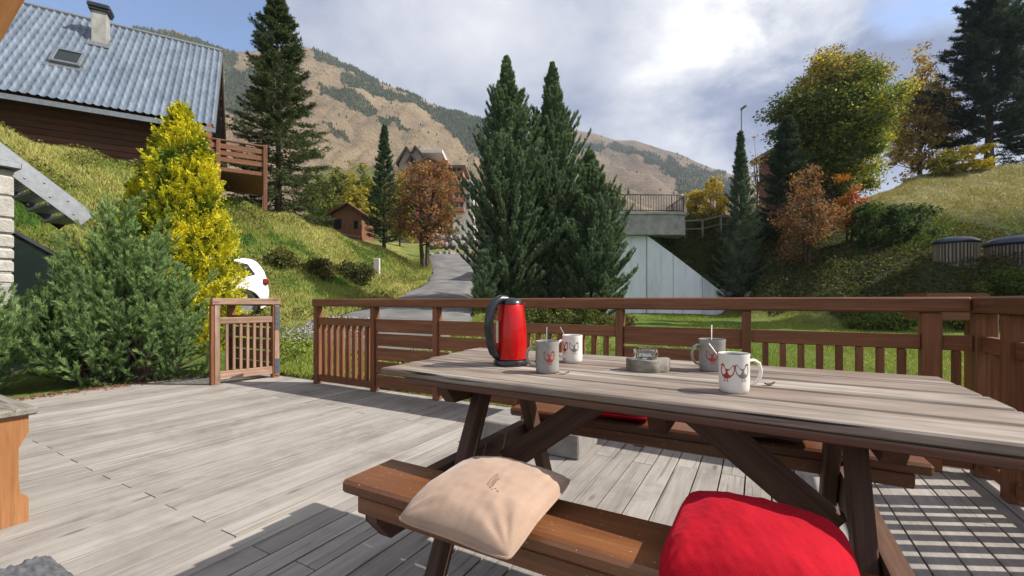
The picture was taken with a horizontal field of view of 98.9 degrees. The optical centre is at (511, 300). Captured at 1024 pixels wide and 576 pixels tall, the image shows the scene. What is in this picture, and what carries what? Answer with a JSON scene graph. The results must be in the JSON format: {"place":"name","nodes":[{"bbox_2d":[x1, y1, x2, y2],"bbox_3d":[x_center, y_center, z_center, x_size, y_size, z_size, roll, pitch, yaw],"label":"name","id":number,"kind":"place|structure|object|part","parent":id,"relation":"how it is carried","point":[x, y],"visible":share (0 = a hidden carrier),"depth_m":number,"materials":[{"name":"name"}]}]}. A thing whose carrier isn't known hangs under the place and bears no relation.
{"place":"outdoors","nodes":[
{"label":"outdoors","id":0,"kind":"place"},
{"bbox_2d":[310,253,475,350],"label":"road","id":1,"kind":"structure","parent":0,"point":[451,276],"depth_m":17.05,"materials":[{"name":"grey asphalt"}]},
{"bbox_2d":[281,315,369,339],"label":"gravel","id":2,"kind":"structure","parent":1,"relation":"on","point":[305,329],"depth_m":9.44,"materials":[{"name":"grey gravel"}]},
{"bbox_2d":[136,28,659,243],"bbox_3d":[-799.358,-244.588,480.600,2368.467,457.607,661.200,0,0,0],"label":"mountain","id":3,"kind":"structure","parent":0,"point":[362,145],"depth_m":526.75,"materials":[{"name":"brown stone"}]},
{"bbox_2d":[132,25,638,203],"bbox_3d":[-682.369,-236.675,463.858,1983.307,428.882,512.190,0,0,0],"label":"mountain forest","id":4,"kind":"object","parent":3,"relation":"on","point":[440,110],"visible":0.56,"depth_m":643.64,"materials":[{"name":"green plant"}]},
{"bbox_2d":[0,143,1023,475],"bbox_3d":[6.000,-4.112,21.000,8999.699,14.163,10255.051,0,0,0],"label":"ground","id":5,"kind":"structure","parent":0,"point":[28,385],"depth_m":17.85,"materials":[{"name":"green plant"}]},
{"bbox_2d":[0,0,24,376],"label":"stone house","id":6,"kind":"structure","parent":5,"relation":"on","point":[9,9],"depth_m":5.83,"materials":[{"name":"concrete"}]},
{"bbox_2d":[0,142,94,229],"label":"metal staircase","id":7,"kind":"structure","parent":6,"relation":"attached to","point":[42,187],"depth_m":6.47,"materials":[{"name":"metal"}]},
{"bbox_2d":[0,282,51,390],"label":"mountain pine","id":8,"kind":"object","parent":5,"relation":"on","point":[9,337],"visible":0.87,"depth_m":4.67,"materials":[{"name":"green plant"}]},
{"bbox_2d":[11,229,88,370],"bbox_3d":[-6.770,0.085,6.470,0.058,2.169,0.848,0,0,29],"label":"glass screen","id":9,"kind":"object","parent":5,"relation":"on","point":[29,260],"visible":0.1,"depth_m":6.26,"materials":[{"name":"black"}]},
{"bbox_2d":[0,235,231,387],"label":"mountain pine","id":10,"kind":"object","parent":5,"relation":"on","point":[115,369],"visible":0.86,"depth_m":5.08,"materials":[{"name":"green plant"}]},
{"bbox_2d":[15,190,219,383],"bbox_3d":[-4.960,-0.121,5.421,2.110,2.621,1.588,0,0,0],"label":"mountain pine","id":11,"kind":"object","parent":5,"relation":"on","point":[104,262],"visible":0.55,"depth_m":5.32,"materials":[{"name":"green plant"}]},
{"bbox_2d":[0,0,267,210],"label":"chalet","id":12,"kind":"object","parent":5,"relation":"on","point":[99,81],"visible":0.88,"depth_m":14.75,"materials":[{"name":"grey tile"}]},
{"bbox_2d":[101,99,252,354],"bbox_3d":[-5.780,-1.230,7.500,2.341,4.401,2.275,0,0,0],"label":"golden thuja","id":13,"kind":"object","parent":5,"relation":"on","point":[169,171],"visible":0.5,"depth_m":7.22,"materials":[{"name":"yellow plant"}]},
{"bbox_2d":[0,121,434,328],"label":"bank grass","id":14,"kind":"structure","parent":5,"relation":"on","point":[31,223],"depth_m":13.75,"materials":[{"name":"green plant"}]},
{"bbox_2d":[205,258,268,314],"bbox_3d":[-8.065,-0.335,10.406,3.930,1.490,1.755,0,0,-35],"label":"parked car","id":15,"kind":"object","parent":5,"relation":"on","point":[258,280],"visible":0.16,"depth_m":10.65,"materials":[{"name":"white paint"}]},
{"bbox_3d":[-6.502,-0.785,10.555,0.560,0.390,0.165,0,0,-35],"label":"side window","id":16,"kind":"part","parent":15,"relation":"part of","materials":[{"name":"grey glass"}]},
{"bbox_2d":[215,0,333,221],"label":"spruce","id":17,"kind":"object","parent":5,"relation":"on","point":[270,63],"visible":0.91,"depth_m":20.90,"materials":[{"name":"green plant"}]},
{"bbox_2d":[263,241,300,270],"bbox_3d":[-7.638,-1.425,14.561,1.199,1.072,1.079,0,0,-18],"label":"wild shrub","id":18,"kind":"object","parent":5,"relation":"on","point":[281,256],"visible":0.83,"depth_m":14.30,"materials":[{"name":"green plant"}]},
{"bbox_2d":[300,183,326,226],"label":"young larch","id":19,"kind":"object","parent":5,"relation":"on","point":[319,196],"visible":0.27,"depth_m":42.33,"materials":[{"name":"green plant"}]},
{"bbox_2d":[302,254,337,280],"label":"wild shrub","id":20,"kind":"object","parent":5,"relation":"on","point":[324,272],"visible":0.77,"depth_m":15.22,"materials":[{"name":"green plant"}]},
{"bbox_2d":[313,177,337,222],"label":"young larch","id":21,"kind":"object","parent":5,"relation":"on","point":[320,179],"visible":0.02,"depth_m":45.52,"materials":[{"name":"green plant"}]},
{"bbox_2d":[311,177,342,227],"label":"young larch","id":22,"kind":"object","parent":5,"relation":"on","point":[331,202],"visible":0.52,"depth_m":39.52,"materials":[{"name":"green plant"}]},
{"bbox_2d":[315,166,352,203],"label":"young larch","id":23,"kind":"object","parent":5,"relation":"on","point":[340,177],"visible":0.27,"depth_m":43.51,"materials":[{"name":"green plant"}]},
{"bbox_2d":[337,160,359,201],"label":"young larch","id":24,"kind":"object","parent":5,"relation":"on","point":[351,179],"visible":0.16,"depth_m":46.80,"materials":[{"name":"green plant"}]},
{"bbox_2d":[326,202,375,240],"bbox_3d":[-10.712,-5.080,29.675,2.475,2.518,3.050,0,0,0],"label":"wooden hut","id":25,"kind":"object","parent":5,"relation":"on","point":[348,222],"visible":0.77,"depth_m":28.50,"materials":[{"name":"brown wood"}]},
{"bbox_2d":[334,219,340,228],"bbox_3d":[-11.338,-4.993,28.490,0.500,0.620,0.060,0,0,0],"label":"window","id":26,"kind":"structure","parent":25,"relation":"in","point":[337,222],"depth_m":28.46,"materials":[{"name":"black glass"}]},
{"bbox_2d":[354,221,357,228],"bbox_3d":[-10.141,-4.941,28.490,0.280,0.500,0.060,0,0,0],"label":"window","id":27,"kind":"structure","parent":25,"relation":"in","point":[355,222],"depth_m":28.46,"materials":[{"name":"black glass"}]},
{"bbox_2d":[333,260,377,285],"bbox_3d":[-6.160,-1.058,16.817,1.862,1.052,1.688,0,0,0],"label":"wild shrub","id":28,"kind":"object","parent":5,"relation":"on","point":[360,275],"visible":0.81,"depth_m":16.56,"materials":[{"name":"green plant"}]},
{"bbox_2d":[343,181,375,217],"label":"young larch","id":29,"kind":"object","parent":5,"relation":"on","point":[357,200],"visible":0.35,"depth_m":38.60,"materials":[{"name":"yellow plant"}]},
{"bbox_2d":[353,161,375,235],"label":"young larch","id":30,"kind":"object","parent":5,"relation":"on","point":[361,177],"visible":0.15,"depth_m":44.59,"materials":[{"name":"green plant"}]},
{"bbox_2d":[359,179,391,233],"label":"young larch","id":31,"kind":"object","parent":5,"relation":"on","point":[367,183],"visible":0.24,"depth_m":40.62,"materials":[{"name":"green plant"}]},
{"bbox_2d":[373,258,379,273],"bbox_3d":[-6.152,-1.415,19.950,0.273,1.028,0.160,0,0,0],"label":"marker post","id":32,"kind":"object","parent":5,"relation":"on","point":[376,262],"visible":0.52,"depth_m":19.87,"materials":[{"name":"white plastic"}]},
{"bbox_2d":[362,124,400,247],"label":"spruce","id":33,"kind":"object","parent":5,"relation":"on","point":[381,173],"visible":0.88,"depth_m":27.24,"materials":[{"name":"green plant"}]},
{"bbox_2d":[379,182,401,242],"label":"young larch","id":34,"kind":"object","parent":5,"relation":"on","point":[387,212],"visible":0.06,"depth_m":45.91,"materials":[{"name":"green plant"}]},
{"bbox_2d":[385,171,416,246],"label":"young larch","id":35,"kind":"object","parent":5,"relation":"on","point":[407,239],"visible":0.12,"depth_m":43.91,"materials":[{"name":"green plant"}]},
{"bbox_2d":[381,158,469,267],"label":"rowan","id":36,"kind":"object","parent":5,"relation":"on","point":[420,227],"visible":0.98,"depth_m":25.58,"materials":[{"name":"brown plant"}]},
{"bbox_2d":[395,145,477,249],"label":"apartment building","id":37,"kind":"structure","parent":5,"relation":"on","point":[415,154],"depth_m":72.00,"materials":[{"name":"white paint"}]},
{"bbox_2d":[429,233,470,255],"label":"boulder wall","id":38,"kind":"structure","parent":5,"relation":"on","point":[451,245],"depth_m":33.33,"materials":[{"name":"stone"}]},
{"bbox_2d":[468,247,500,312],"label":"stone pine","id":39,"kind":"object","parent":5,"relation":"on","point":[482,275],"visible":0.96,"depth_m":13.38,"materials":[{"name":"green plant"}]},
{"bbox_2d":[447,54,570,309],"bbox_3d":[-0.124,-3.681,14.644,3.742,9.016,3.579,0,0,-31],"label":"stone pine","id":40,"kind":"object","parent":5,"relation":"on","point":[510,149],"visible":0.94,"depth_m":14.00,"materials":[{"name":"green plant"}]},
{"bbox_2d":[483,308,555,323],"bbox_3d":[0.199,0.422,12.540,2.199,0.887,1.355,0,0,0],"label":"wild shrub","id":41,"kind":"object","parent":5,"relation":"on","point":[544,315],"visible":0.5,"depth_m":12.41,"materials":[{"name":"green plant"}]},
{"bbox_2d":[511,61,602,314],"bbox_3d":[1.498,-3.741,15.336,3.691,9.281,3.675,0,0,0],"label":"stone pine","id":42,"kind":"object","parent":5,"relation":"on","point":[559,136],"visible":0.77,"depth_m":14.71,"materials":[{"name":"green plant"}]},
{"bbox_2d":[537,309,603,324],"bbox_3d":[1.626,0.495,13.014,2.101,0.934,1.304,0,0,0],"label":"wild shrub","id":43,"kind":"object","parent":5,"relation":"on","point":[577,320],"visible":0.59,"depth_m":12.80,"materials":[{"name":"green plant"}]},
{"bbox_2d":[549,149,637,319],"bbox_3d":[2.712,-2.083,14.941,2.936,6.219,3.496,0,0,35],"label":"stone pine","id":44,"kind":"object","parent":5,"relation":"on","point":[599,212],"visible":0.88,"depth_m":14.39,"materials":[{"name":"green plant"}]},
{"bbox_2d":[236,369,969,500],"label":"deck joists","id":45,"kind":"object","parent":5,"relation":"on","point":[511,407],"visible":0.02,"depth_m":4.23,"materials":[{"name":"brown wood"}]},
{"bbox_2d":[0,373,1023,575],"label":"deck floor","id":46,"kind":"structure","parent":45,"relation":"on","point":[199,476],"depth_m":2.28,"materials":[{"name":"grey wood"}]},
{"bbox_2d":[0,394,37,529],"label":"garden bench","id":47,"kind":"object","parent":46,"relation":"on","point":[14,431],"visible":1,"depth_m":1.89,"materials":[{"name":"brown wood"}]},
{"bbox_2d":[0,555,73,575],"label":"rock","id":48,"kind":"object","parent":46,"relation":"on","point":[45,565],"visible":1,"depth_m":0.85,"materials":[{"name":"stone"}]},
{"bbox_2d":[12,373,207,399],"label":"fallen leaves","id":49,"kind":"object","parent":46,"relation":"on","point":[74,391],"visible":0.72,"depth_m":4.76,"materials":[{"name":"brown plant"}]},
{"bbox_2d":[209,298,279,384],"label":"deck gate","id":50,"kind":"structure","parent":46,"relation":"on","point":[216,374],"depth_m":5.25,"materials":[{"name":"brown wood"}]},
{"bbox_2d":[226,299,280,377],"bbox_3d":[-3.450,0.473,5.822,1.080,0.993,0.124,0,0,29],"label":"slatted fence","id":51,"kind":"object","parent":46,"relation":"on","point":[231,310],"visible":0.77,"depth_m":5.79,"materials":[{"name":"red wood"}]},
{"bbox_2d":[480,408,597,459],"bbox_3d":[0.182,0.892,2.992,0.715,0.154,0.375,0,0,29],"label":"concrete block","id":52,"kind":"object","parent":46,"relation":"on","point":[575,447],"depth_m":2.78,"materials":[{"name":"grey concrete"}]},
{"bbox_2d":[312,297,972,472],"bbox_3d":[0.122,0.473,3.814,5.596,0.993,0.124,0,0,29],"label":"deck railing","id":53,"kind":"object","parent":46,"relation":"on","point":[930,341],"visible":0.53,"depth_m":3.33,"materials":[{"name":"red wood"}]},
{"bbox_2d":[343,348,1023,575],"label":"picnic table","id":54,"kind":"object","parent":46,"relation":"on","point":[859,433],"visible":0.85,"depth_m":1.07,"materials":[{"name":"brown wood"}]},
{"bbox_2d":[399,456,569,559],"bbox_3d":[-0.053,0.432,0.988,0.295,0.098,0.286,0,0,31],"label":"cushion","id":55,"kind":"object","parent":54,"relation":"on","point":[499,507],"visible":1,"depth_m":0.91,"materials":[{"name":"beige fabric"}]},
{"bbox_2d":[484,295,527,366],"bbox_3d":[-0.018,0.100,1.501,0.147,0.239,0.131,0,0,0],"label":"electric kettle","id":56,"kind":"object","parent":54,"relation":"on","point":[507,346],"visible":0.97,"depth_m":1.46,"materials":[{"name":"red plastic"}]},
{"bbox_2d":[525,340,558,373],"bbox_3d":[0.093,0.171,1.343,0.104,0.097,0.073,0,0,0],"label":"mug","id":57,"kind":"object","parent":54,"relation":"on","point":[547,358],"visible":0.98,"depth_m":1.31,"materials":[{"name":"white ceramic"}]},
{"bbox_2d":[546,327,547,341],"bbox_3d":[0.106,0.150,1.329,0.014,0.140,0.029,0,0,0],"label":"teaspoon","id":58,"kind":"object","parent":57,"relation":"in","point":[546,334],"visible":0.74,"depth_m":1.34,"materials":[{"name":"metal"}]},
{"bbox_2d":[559,334,582,362],"bbox_3d":[0.204,0.171,1.575,0.099,0.097,0.073,0,0,0],"label":"mug","id":59,"kind":"object","parent":54,"relation":"on","point":[571,348],"visible":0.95,"depth_m":1.54,"materials":[{"name":"white ceramic"}]},
{"bbox_2d":[601,412,646,419],"bbox_3d":[0.446,0.443,1.774,0.238,0.049,0.156,0,0,26],"label":"cushion","id":60,"kind":"object","parent":54,"relation":"on","point":[617,415],"visible":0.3,"depth_m":1.70,"materials":[{"name":"red fabric"}]},
{"bbox_2d":[626,357,669,372],"bbox_3d":[0.433,0.200,1.383,0.137,0.039,0.109,0,0,0],"label":"log slice","id":61,"kind":"object","parent":54,"relation":"on","point":[657,365],"visible":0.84,"depth_m":1.34,"materials":[{"name":"grey wood"}]},
{"bbox_2d":[633,347,658,359],"bbox_3d":[0.422,0.166,1.383,0.077,0.031,0.077,0,0,0],"label":"glass ashtray","id":62,"kind":"object","parent":61,"relation":"on","point":[647,353],"visible":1,"depth_m":1.35,"materials":[{"name":"white"}]},
{"bbox_2d":[690,338,725,371],"bbox_3d":[0.623,0.170,1.378,0.102,0.099,0.079,0,0,-36],"label":"mug","id":63,"kind":"object","parent":54,"relation":"on","point":[708,359],"visible":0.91,"depth_m":1.36,"materials":[{"name":"white ceramic"}]},
{"bbox_2d":[718,351,762,393],"bbox_3d":[0.554,0.173,1.062,0.101,0.093,0.070,0,0,0],"label":"mug","id":64,"kind":"object","parent":54,"relation":"on","point":[734,372],"visible":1,"depth_m":1.04,"materials":[{"name":"white ceramic"}]},
{"bbox_2d":[659,491,860,575],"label":"cushion","id":65,"kind":"object","parent":54,"relation":"on","point":[716,533],"visible":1,"depth_m":0.71,"materials":[{"name":"red fabric"}]},
{"bbox_2d":[746,432,803,440],"bbox_3d":[0.880,0.420,1.524,0.296,0.088,0.194,0,0,26],"label":"cushion","id":66,"kind":"object","parent":54,"relation":"on","point":[764,435],"visible":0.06,"depth_m":1.45,"materials":[{"name":"brown fabric"}]},
{"bbox_2d":[970,296,1023,505],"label":"deck railing","id":67,"kind":"object","parent":46,"relation":"on","point":[996,367],"visible":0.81,"depth_m":2.15,"materials":[{"name":"red wood"}]},
{"bbox_2d":[535,194,685,239],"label":"road bridge","id":68,"kind":"structure","parent":5,"relation":"on","point":[670,224],"depth_m":21.75,"materials":[{"name":"concrete"}]},
{"bbox_2d":[592,312,638,325],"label":"wild shrub","id":69,"kind":"object","parent":5,"relation":"on","point":[606,318],"visible":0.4,"depth_m":13.25,"materials":[{"name":"green plant"}]},
{"bbox_2d":[563,236,723,314],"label":"wing wall","id":70,"kind":"structure","parent":5,"relation":"on","point":[662,272],"depth_m":22.00,"materials":[{"name":"white paint"}]},
{"bbox_2d":[682,189,708,219],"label":"yellow shrub","id":71,"kind":"object","parent":5,"relation":"on","point":[696,195],"visible":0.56,"depth_m":31.59,"materials":[{"name":"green plant"}]},
{"bbox_2d":[698,174,729,215],"bbox_3d":[14.290,-6.998,31.134,2.135,3.700,2.493,0,0,0],"label":"yellow shrub","id":72,"kind":"object","parent":5,"relation":"on","point":[711,189],"visible":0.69,"depth_m":30.64,"materials":[{"name":"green plant"}]},
{"bbox_2d":[684,211,760,240],"bbox_3d":[11.632,-4.030,24.080,5.121,2.045,0.156,0,0,-16],"label":"pole fence","id":73,"kind":"object","parent":5,"relation":"on","point":[702,228],"visible":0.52,"depth_m":23.69,"materials":[{"name":"grey wood"}]},
{"bbox_2d":[706,130,778,296],"bbox_3d":[11.196,-3.962,21.538,3.447,8.895,2.698,0,0,0],"label":"spruce","id":74,"kind":"object","parent":5,"relation":"on","point":[740,180],"visible":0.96,"depth_m":21.31,"materials":[{"name":"green plant"}]},
{"bbox_2d":[740,105,746,190],"bbox_3d":[15.717,-9.064,29.780,0.189,8.260,0.620,0,0,0],"label":"street lamp","id":75,"kind":"object","parent":5,"relation":"on","point":[743,107],"visible":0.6,"depth_m":29.96,"materials":[{"name":"metal"}]},
{"bbox_2d":[746,134,767,209],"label":"birch","id":76,"kind":"object","parent":5,"relation":"on","point":[756,185],"visible":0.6,"depth_m":29.88,"materials":[{"name":"green plant"}]},
{"bbox_2d":[750,114,840,243],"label":"spruce","id":77,"kind":"object","parent":5,"relation":"on","point":[786,152],"visible":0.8,"depth_m":22.53,"materials":[{"name":"green plant"}]},
{"bbox_2d":[749,147,845,214],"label":"chalet","id":78,"kind":"object","parent":5,"relation":"on","point":[766,169],"visible":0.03,"depth_m":40.90,"materials":[{"name":"brown wood"}]},
{"bbox_2d":[767,163,850,265],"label":"rowan","id":79,"kind":"object","parent":5,"relation":"on","point":[808,231],"visible":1,"depth_m":20.07,"materials":[{"name":"orange plant"}]},
{"bbox_2d":[752,40,924,223],"bbox_3d":[18.557,-9.486,24.528,6.770,10.755,7.159,0,0,-25],"label":"maple","id":80,"kind":"object","parent":5,"relation":"on","point":[828,100],"visible":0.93,"depth_m":23.60,"materials":[{"name":"green plant"}]},
{"bbox_2d":[656,207,1023,324],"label":"ground cover","id":81,"kind":"object","parent":5,"relation":"on","point":[981,261],"visible":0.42,"depth_m":18.92,"materials":[{"name":"green plant"}]},
{"bbox_2d":[829,173,868,243],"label":"rowan","id":82,"kind":"object","parent":5,"relation":"on","point":[853,197],"visible":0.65,"depth_m":20.71,"materials":[{"name":"orange plant"}]},
{"bbox_2d":[838,312,917,332],"bbox_3d":[12.071,0.692,14.405,2.066,1.071,1.722,0,0,-28],"label":"wild shrub","id":83,"kind":"object","parent":5,"relation":"on","point":[884,320],"visible":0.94,"depth_m":14.02,"materials":[{"name":"green plant"}]},
{"bbox_2d":[844,201,946,246],"bbox_3d":[17.051,-3.426,19.875,3.776,2.141,2.652,0,0,0],"label":"laurel bush","id":84,"kind":"object","parent":5,"relation":"on","point":[892,217],"visible":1,"depth_m":19.31,"materials":[{"name":"green plant"}]},
{"bbox_2d":[881,39,967,186],"bbox_3d":[33.810,-14.683,36.375,6.457,13.354,5.900,0,0,-42],"label":"larch","id":85,"kind":"object","parent":5,"relation":"on","point":[927,123],"visible":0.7,"depth_m":35.77,"materials":[{"name":"orange plant"}]},
{"bbox_2d":[847,162,1023,247],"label":"hillside grass","id":86,"kind":"structure","parent":5,"relation":"on","point":[907,183],"depth_m":25.54,"materials":[{"name":"green plant"}]},
{"bbox_2d":[924,153,962,176],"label":"yellow shrub","id":87,"kind":"object","parent":5,"relation":"on","point":[936,167],"visible":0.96,"depth_m":30.66,"materials":[{"name":"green plant"}]},
{"bbox_2d":[904,293,989,389],"bbox_3d":[4.508,0.479,4.550,0.588,1.115,0.303,0,0,7],"label":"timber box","id":88,"kind":"object","parent":5,"relation":"on","point":[965,317],"visible":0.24,"depth_m":4.52,"materials":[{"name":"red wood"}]},
{"bbox_2d":[931,236,981,267],"bbox_3d":[17.404,-1.671,17.200,1.418,1.716,1.418,0,0,0],"label":"waste container","id":89,"kind":"object","parent":5,"relation":"on","point":[951,249],"visible":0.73,"depth_m":16.75,"materials":[{"name":"metal"}]},
{"bbox_2d":[910,0,1023,165],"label":"pine","id":90,"kind":"object","parent":5,"relation":"on","point":[989,29],"visible":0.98,"depth_m":32.48,"materials":[{"name":"green plant"}]},
{"bbox_2d":[935,142,999,171],"bbox_3d":[32.487,-10.165,31.533,3.196,2.148,2.799,0,0,0],"label":"yellow shrub","id":91,"kind":"object","parent":5,"relation":"on","point":[965,151],"visible":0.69,"depth_m":30.88,"materials":[{"name":"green plant"}]},
{"bbox_2d":[943,315,999,329],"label":"wild shrub","id":92,"kind":"object","parent":5,"relation":"on","point":[959,324],"visible":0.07,"depth_m":13.59,"materials":[{"name":"green plant"}]},
{"bbox_2d":[971,266,1023,295],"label":"wild shrub","id":93,"kind":"object","parent":5,"relation":"on","point":[1001,277],"visible":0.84,"depth_m":14.48,"materials":[{"name":"green plant"}]},
{"bbox_2d":[981,234,1023,269],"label":"waste container","id":94,"kind":"object","parent":5,"relation":"on","point":[1014,243],"visible":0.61,"depth_m":16.30,"materials":[{"name":"metal"}]},
{"bbox_2d":[994,83,1023,165],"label":"pine","id":95,"kind":"object","parent":5,"relation":"on","point":[1014,147],"visible":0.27,"depth_m":34.93,"materials":[{"name":"green plant"}]},
{"bbox_2d":[24,0,1023,202],"label":"sky","id":96,"kind":"structure","parent":0,"point":[675,76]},
{"bbox_2d":[262,297,999,386],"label":"lawn grass","id":97,"kind":"structure","parent":0,"point":[297,370],"depth_m":9.40,"materials":[{"name":"green plant"}]},
{"bbox_2d":[526,130,850,214],"bbox_3d":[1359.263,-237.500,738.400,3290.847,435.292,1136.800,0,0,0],"label":"mountain","id":98,"kind":"structure","parent":0,"point":[651,179],"depth_m":733.29,"materials":[{"name":"brown stone"}]},
{"bbox_2d":[572,135,751,206],"bbox_3d":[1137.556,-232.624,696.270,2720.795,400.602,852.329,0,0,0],"label":"mountain forest","id":99,"kind":"object","parent":98,"relation":"on","point":[671,170],"visible":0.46,"depth_m":860.83,"materials":[{"name":"green plant"}]}
]}

